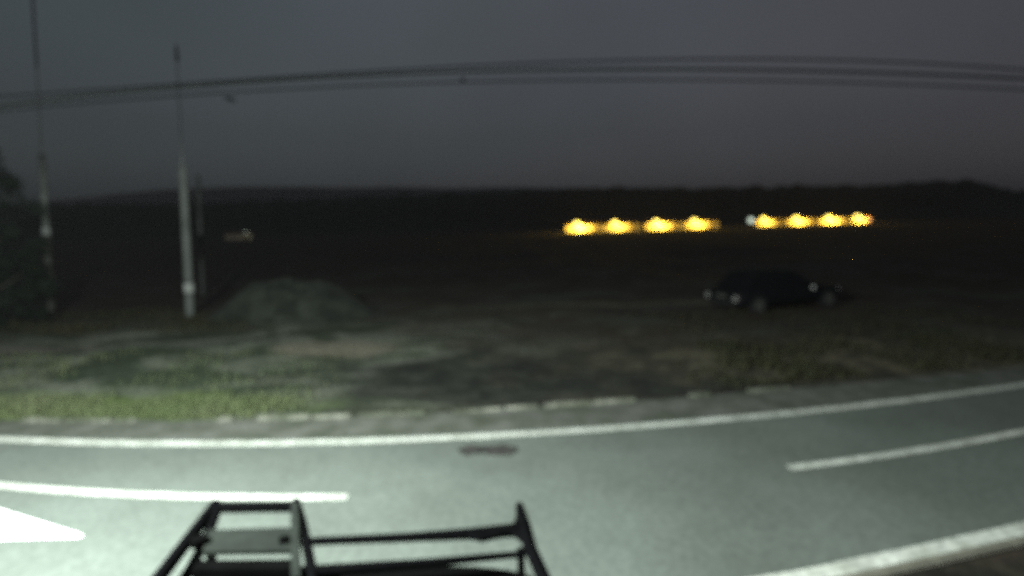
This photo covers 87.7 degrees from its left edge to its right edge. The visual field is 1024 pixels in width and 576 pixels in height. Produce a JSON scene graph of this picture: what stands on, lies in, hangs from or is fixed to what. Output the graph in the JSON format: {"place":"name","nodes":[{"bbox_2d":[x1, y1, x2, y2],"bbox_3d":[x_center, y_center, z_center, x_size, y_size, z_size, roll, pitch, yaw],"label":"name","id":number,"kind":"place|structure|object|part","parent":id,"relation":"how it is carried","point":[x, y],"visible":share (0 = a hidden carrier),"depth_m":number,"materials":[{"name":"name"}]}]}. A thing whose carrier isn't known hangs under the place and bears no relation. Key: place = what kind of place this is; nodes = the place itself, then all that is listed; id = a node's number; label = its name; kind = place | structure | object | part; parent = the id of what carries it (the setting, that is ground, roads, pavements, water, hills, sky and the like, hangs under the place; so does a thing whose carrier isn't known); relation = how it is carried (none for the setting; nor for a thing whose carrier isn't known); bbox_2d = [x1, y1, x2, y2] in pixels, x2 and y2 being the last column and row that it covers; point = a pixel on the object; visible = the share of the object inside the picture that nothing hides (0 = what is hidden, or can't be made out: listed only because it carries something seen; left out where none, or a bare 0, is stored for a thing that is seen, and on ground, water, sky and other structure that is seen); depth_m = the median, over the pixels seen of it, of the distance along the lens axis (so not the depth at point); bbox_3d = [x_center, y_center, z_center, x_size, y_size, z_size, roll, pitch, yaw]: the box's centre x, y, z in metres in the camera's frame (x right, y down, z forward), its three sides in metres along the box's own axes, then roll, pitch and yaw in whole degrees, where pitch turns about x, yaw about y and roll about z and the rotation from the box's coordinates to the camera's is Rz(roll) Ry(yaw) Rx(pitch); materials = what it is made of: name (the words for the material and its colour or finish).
{"place":"outdoors","nodes":[
{"label":"outdoors","id":0,"kind":"place"},
{"bbox_2d":[222,96,235,100],"bbox_3d":[-7.218,-4.772,13.511,0.345,0.099,0.345,-8,9,-44],"label":"bird","id":1,"kind":"object","parent":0,"point":[229,98],"visible":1,"depth_m":13.47},
{"bbox_2d":[0,217,1023,575],"bbox_3d":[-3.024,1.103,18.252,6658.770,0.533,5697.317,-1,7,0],"label":"ground","id":2,"kind":"structure","parent":0,"point":[480,319],"depth_m":18.41,"materials":[{"name":"soil"}]},
{"bbox_2d":[0,149,62,329],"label":"tree","id":3,"kind":"object","parent":2,"relation":"on","point":[41,286],"visible":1,"depth_m":19.39,"materials":[{"name":"green plant"}]},
{"bbox_2d":[32,0,55,318],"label":"utility pole","id":4,"kind":"object","parent":2,"relation":"on","point":[46,230],"visible":0.68,"depth_m":20.21,"materials":[{"name":"concrete"}]},
{"bbox_2d":[0,349,359,419],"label":"grass","id":5,"kind":"structure","parent":2,"relation":"on","point":[40,405],"depth_m":9.88,"materials":[{"name":"green plant"}]},
{"bbox_2d":[175,43,194,316],"bbox_3d":[-12.161,-3.672,19.673,0.654,10.208,0.350,-1,7,0],"label":"utility pole","id":6,"kind":"object","parent":2,"relation":"on","point":[188,284],"visible":0.91,"depth_m":19.78,"materials":[{"name":"concrete"}]},
{"bbox_2d":[196,176,204,295],"bbox_3d":[-16.190,-2.603,27.738,0.527,6.354,0.200,-1,7,0],"label":"utility pole","id":7,"kind":"object","parent":2,"relation":"on","point":[202,281],"visible":0.89,"depth_m":27.64,"materials":[{"name":"concrete"}]},
{"bbox_2d":[223,231,252,239],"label":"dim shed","id":8,"kind":"structure","parent":2,"relation":"on","point":[230,235],"depth_m":199.09,"materials":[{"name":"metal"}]},
{"bbox_2d":[205,277,386,322],"bbox_3d":[-8.050,0.405,19.704,7.600,1.552,4.600,-1,7,0],"label":"dirt mound","id":9,"kind":"object","parent":2,"relation":"on","point":[288,299],"visible":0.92,"depth_m":18.68,"materials":[{"name":"soil"}]},
{"bbox_2d":[19,386,790,421],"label":"kerb","id":10,"kind":"structure","parent":2,"relation":"on","point":[347,415],"depth_m":9.18,"materials":[{"name":"concrete"}]},
{"bbox_2d":[0,302,1023,389],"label":"weeds","id":11,"kind":"object","parent":2,"relation":"on","point":[96,328],"visible":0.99,"depth_m":13.07,"materials":[{"name":"green plant"}]},
{"bbox_2d":[0,366,1023,439],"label":"road shoulder","id":12,"kind":"object","parent":2,"relation":"on","point":[574,416],"visible":1,"depth_m":8.91},
{"bbox_2d":[565,221,605,231],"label":"lit stall","id":13,"kind":"object","parent":2,"relation":"on","point":[582,226],"visible":0.94,"depth_m":189.02,"materials":[{"name":"metal"}]},
{"bbox_2d":[605,221,640,229],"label":"lit stall","id":14,"kind":"object","parent":2,"relation":"on","point":[622,225],"visible":0.87,"depth_m":194.94,"materials":[{"name":"metal"}]},
{"bbox_2d":[644,220,683,228],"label":"lit stall","id":15,"kind":"object","parent":2,"relation":"on","point":[663,224],"visible":0.93,"depth_m":198.93,"materials":[{"name":"metal"}]},
{"bbox_2d":[684,219,718,227],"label":"lit stall","id":16,"kind":"object","parent":2,"relation":"on","point":[701,223],"visible":0.96,"depth_m":204.84,"materials":[{"name":"metal"}]},
{"bbox_2d":[755,217,784,225],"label":"lit stall","id":17,"kind":"object","parent":2,"relation":"on","point":[763,221],"visible":0.94,"depth_m":222.61,"materials":[{"name":"metal"}]},
{"bbox_2d":[706,268,838,313],"bbox_3d":[9.359,-0.009,19.004,4.769,1.438,2.200,-4,7,-20],"label":"parked car","id":18,"kind":"object","parent":2,"relation":"on","point":[756,290],"visible":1,"depth_m":18.19,"materials":[{"name":"paint"}]},
{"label":"windows","id":19,"kind":"part","parent":18,"relation":"part of","materials":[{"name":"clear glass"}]},
{"bbox_2d":[786,216,820,224],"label":"lit stall","id":20,"kind":"object","parent":2,"relation":"on","point":[803,220],"visible":0.94,"depth_m":230.45,"materials":[{"name":"metal"}]},
{"bbox_2d":[820,215,851,223],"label":"lit stall","id":21,"kind":"object","parent":2,"relation":"on","point":[833,219],"visible":0.94,"depth_m":236.41,"materials":[{"name":"metal"}]},
{"bbox_2d":[852,215,872,222],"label":"lit stall","id":22,"kind":"object","parent":2,"relation":"on","point":[858,218],"visible":0.96,"depth_m":240.65,"materials":[{"name":"metal"}]},
{"bbox_2d":[842,535,1023,575],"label":"kerb","id":23,"kind":"structure","parent":2,"relation":"on","point":[953,557],"depth_m":4.91,"materials":[{"name":"concrete"}]},
{"bbox_2d":[0,381,1023,575],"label":"road","id":24,"kind":"structure","parent":0,"point":[732,498],"depth_m":6.36,"materials":[{"name":"grey asphalt"}]},
{"bbox_2d":[0,509,82,539],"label":"lane arrow","id":25,"kind":"object","parent":24,"relation":"on","point":[14,526],"visible":1,"depth_m":5.80,"materials":[{"name":"paint"}]},
{"bbox_2d":[152,497,549,575],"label":"roof rack","id":26,"kind":"object","parent":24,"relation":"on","point":[211,542],"visible":1,"depth_m":3.44,"materials":[{"name":"black metal"}]},
{"bbox_2d":[458,444,518,455],"bbox_3d":[-0.340,2.296,7.572,0.869,0.004,0.402,-1,7,0],"label":"road patch","id":27,"kind":"object","parent":24,"relation":"on","point":[501,449],"visible":1,"depth_m":7.57,"materials":[{"name":"grey asphalt"}]},
{"bbox_2d":[0,383,1023,445],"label":"edge line","id":28,"kind":"object","parent":24,"relation":"on","point":[336,441],"visible":1,"depth_m":8.20,"materials":[{"name":"paint"}]},
{"bbox_2d":[0,429,1023,499],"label":"line dashes","id":29,"kind":"object","parent":24,"relation":"on","point":[344,496],"visible":1,"depth_m":6.68,"materials":[{"name":"paint"}]},
{"bbox_2d":[764,522,1023,575],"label":"edge line","id":30,"kind":"object","parent":24,"relation":"on","point":[858,564],"visible":1,"depth_m":5.03,"materials":[{"name":"paint"}]},
{"bbox_2d":[0,179,1023,241],"bbox_3d":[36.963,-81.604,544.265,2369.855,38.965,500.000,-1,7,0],"label":"hills","id":31,"kind":"structure","parent":0,"point":[552,208],"depth_m":361.60,"materials":[{"name":"plant"}]},
{"bbox_2d":[0,68,1023,106],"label":"overhead cable","id":32,"kind":"object","parent":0,"point":[507,70],"visible":1,"depth_m":11.23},
{"bbox_2d":[0,58,1023,96],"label":"overhead cable","id":33,"kind":"object","parent":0,"point":[512,64],"visible":1,"depth_m":11.51,"materials":[{"name":"rubber"}]},
{"bbox_2d":[0,78,1023,111],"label":"overhead cable","id":34,"kind":"object","parent":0,"point":[462,80],"visible":1,"depth_m":11.69,"materials":[{"name":"rubber"}]},
{"bbox_2d":[0,0,1023,203],"label":"sky","id":35,"kind":"structure","parent":0,"point":[537,134],"materials":[{"name":"grey"}]},
{"bbox_2d":[10,187,1017,205],"bbox_3d":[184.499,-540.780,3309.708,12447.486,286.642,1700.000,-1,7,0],"label":"distant hills","id":36,"kind":"structure","parent":0,"point":[228,194],"depth_m":3239.35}
]}

